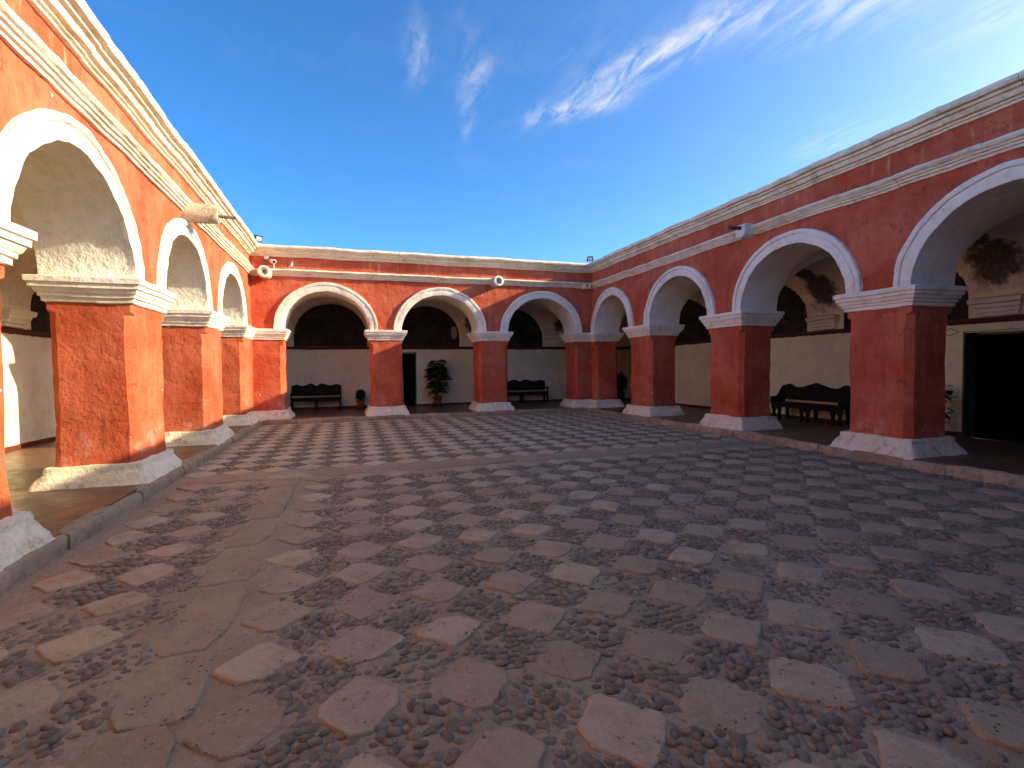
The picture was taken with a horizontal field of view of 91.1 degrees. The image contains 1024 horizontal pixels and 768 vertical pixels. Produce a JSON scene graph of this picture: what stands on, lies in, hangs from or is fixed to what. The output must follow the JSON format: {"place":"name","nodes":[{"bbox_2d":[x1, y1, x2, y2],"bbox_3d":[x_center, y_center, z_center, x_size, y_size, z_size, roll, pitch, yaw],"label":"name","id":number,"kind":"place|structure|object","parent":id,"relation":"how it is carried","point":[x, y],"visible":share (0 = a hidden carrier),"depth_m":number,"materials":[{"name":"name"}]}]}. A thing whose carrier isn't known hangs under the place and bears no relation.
{"place":"outdoors","nodes":[
{"label":"outdoors","id":0,"kind":"place"},
{"bbox_2d":[0,412,1023,767],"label":"courtyard paving","id":1,"kind":"structure","parent":0,"point":[568,590],"depth_m":3.39,"materials":[{"name":"grey stone"}]},
{"bbox_2d":[83,0,1023,262],"label":"sky","id":2,"kind":"structure","parent":0,"point":[541,130],"materials":[{"name":"blue"}]},
{"bbox_2d":[617,373,628,401],"bbox_3d":[4.610,0.093,21.372,0.964,1.302,0.982,-1,2,-18],"label":"potted plant","id":3,"kind":"object","parent":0,"point":[622,382],"visible":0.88,"depth_m":21.19,"materials":[{"name":"plant"}]},
{"label":"ground","id":4,"kind":"structure","parent":0,"visible":0},
{"bbox_2d":[0,0,261,593],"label":"arcade wing","id":5,"kind":"structure","parent":4,"relation":"on","point":[127,331],"depth_m":6.67,"materials":[{"name":"red paint"}]},
{"bbox_2d":[181,203,236,223],"bbox_3d":[-5.584,-3.092,9.124,1.028,0.348,0.352,-1,2,-18],"label":"water spout","id":6,"kind":"object","parent":5,"relation":"attached to","point":[201,213],"visible":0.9,"depth_m":9.00,"materials":[{"name":"stone"}]},
{"bbox_2d":[249,243,630,425],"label":"arcade wing","id":7,"kind":"structure","parent":4,"relation":"on","point":[376,325],"depth_m":17.56,"materials":[{"name":"red paint"}]},
{"bbox_2d":[254,235,262,241],"bbox_3d":[-7.548,-4.287,14.959,0.156,0.277,0.250,1,2,35],"label":"floodlight","id":8,"kind":"object","parent":7,"relation":"on","point":[258,238],"visible":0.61,"depth_m":14.92,"materials":[{"name":"white plastic"}]},
{"bbox_2d":[257,265,271,279],"bbox_3d":[-7.388,-3.321,15.055,0.365,0.357,0.649,-1,2,-18],"label":"water spout","id":9,"kind":"object","parent":7,"relation":"attached to","point":[264,272],"visible":0.98,"depth_m":14.78,"materials":[{"name":"stone"}]},
{"bbox_2d":[269,259,275,268],"bbox_3d":[-7.145,-3.621,15.045,0.152,0.274,0.314,-2,3,-41],"label":"security camera","id":10,"kind":"object","parent":7,"relation":"on","point":[273,261],"visible":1,"depth_m":14.95,"materials":[{"name":"white plastic"}]},
{"bbox_2d":[290,383,341,410],"bbox_3d":[-7.254,0.476,18.640,1.760,0.980,0.455,-1,2,-18],"label":"bench","id":11,"kind":"object","parent":7,"relation":"on","point":[313,389],"visible":0.98,"depth_m":18.69,"materials":[{"name":"brown wood"}]},
{"bbox_2d":[354,389,366,407],"bbox_3d":[-5.752,0.547,19.079,0.582,0.776,0.569,-1,2,-18],"label":"potted plant","id":12,"kind":"object","parent":7,"relation":"on","point":[360,397],"visible":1,"depth_m":18.98,"materials":[{"name":"plant"}]},
{"bbox_2d":[402,352,416,405],"bbox_3d":[-4.823,-0.449,21.446,2.230,2.670,3.314,-1,2,-18],"label":"doorway","id":13,"kind":"structure","parent":7,"relation":"in","point":[409,360],"depth_m":23.19,"materials":[{"name":"stone"}]},
{"bbox_2d":[422,359,452,405],"bbox_3d":[-2.951,-0.050,19.895,1.231,1.853,1.203,-1,2,-18],"label":"potted plant","id":14,"kind":"object","parent":7,"relation":"on","point":[442,373],"visible":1,"depth_m":19.71,"materials":[{"name":"green plant"}]},
{"bbox_2d":[451,326,456,338],"bbox_3d":[-2.355,-2.079,20.416,0.260,0.540,0.032,-1,2,-18],"label":"oval plaque","id":15,"kind":"object","parent":7,"relation":"attached to","point":[453,332],"visible":1,"depth_m":20.41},
{"bbox_2d":[491,276,503,287],"bbox_3d":[-0.547,-3.494,17.261,0.366,0.366,0.643,-1,2,-18],"label":"water spout","id":16,"kind":"object","parent":7,"relation":"attached to","point":[497,281],"visible":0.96,"depth_m":17.00,"materials":[{"name":"stone"}]},
{"bbox_2d":[507,379,548,402],"bbox_3d":[0.409,0.309,21.117,2.270,0.980,0.455,-1,2,-18],"label":"bench","id":17,"kind":"object","parent":7,"relation":"on","point":[525,384],"visible":0.69,"depth_m":21.27,"materials":[{"name":"brown wood"}]},
{"bbox_2d":[582,282,590,289],"bbox_3d":[2.681,-3.551,18.298,0.240,0.220,0.390,-1,2,-18],"label":"gutter spout","id":18,"kind":"object","parent":7,"relation":"attached to","point":[585,287],"visible":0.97,"depth_m":18.14,"materials":[{"name":"white stone"}]},
{"bbox_2d":[587,256,593,260],"bbox_3d":[2.840,-4.513,18.273,0.249,0.280,0.170,0,2,11],"label":"floodlight","id":19,"kind":"object","parent":7,"relation":"on","point":[589,258],"visible":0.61,"depth_m":18.24,"materials":[{"name":"white plastic"}]},
{"bbox_2d":[587,71,1023,488],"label":"arcade wing","id":20,"kind":"structure","parent":4,"relation":"on","point":[871,271],"depth_m":9.85,"materials":[{"name":"red paint"}]},
{"bbox_2d":[728,223,754,238],"bbox_3d":[5.050,-3.357,11.054,0.668,0.284,0.278,-1,2,-18],"label":"water spout","id":21,"kind":"object","parent":20,"relation":"attached to","point":[743,231],"visible":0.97,"depth_m":10.98,"materials":[{"name":"white stone"}]},
{"bbox_2d":[771,383,849,425],"bbox_3d":[7.772,0.480,13.120,0.495,1.001,2.120,-1,2,-18],"label":"bench","id":22,"kind":"object","parent":20,"relation":"on","point":[823,393],"visible":0.91,"depth_m":13.10,"materials":[{"name":"brown wood"}]},
{"bbox_2d":[944,385,959,419],"bbox_3d":[8.612,0.514,10.263,0.738,1.105,0.701,-1,2,-18],"label":"potted plant","id":23,"kind":"object","parent":20,"relation":"on","point":[949,392],"visible":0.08,"depth_m":10.10,"materials":[{"name":"green plant"}]},
{"bbox_2d":[961,328,1023,442],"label":"doorway","id":24,"kind":"structure","parent":20,"relation":"in","point":[992,365],"depth_m":11.27,"materials":[{"name":"stone"}]}
]}

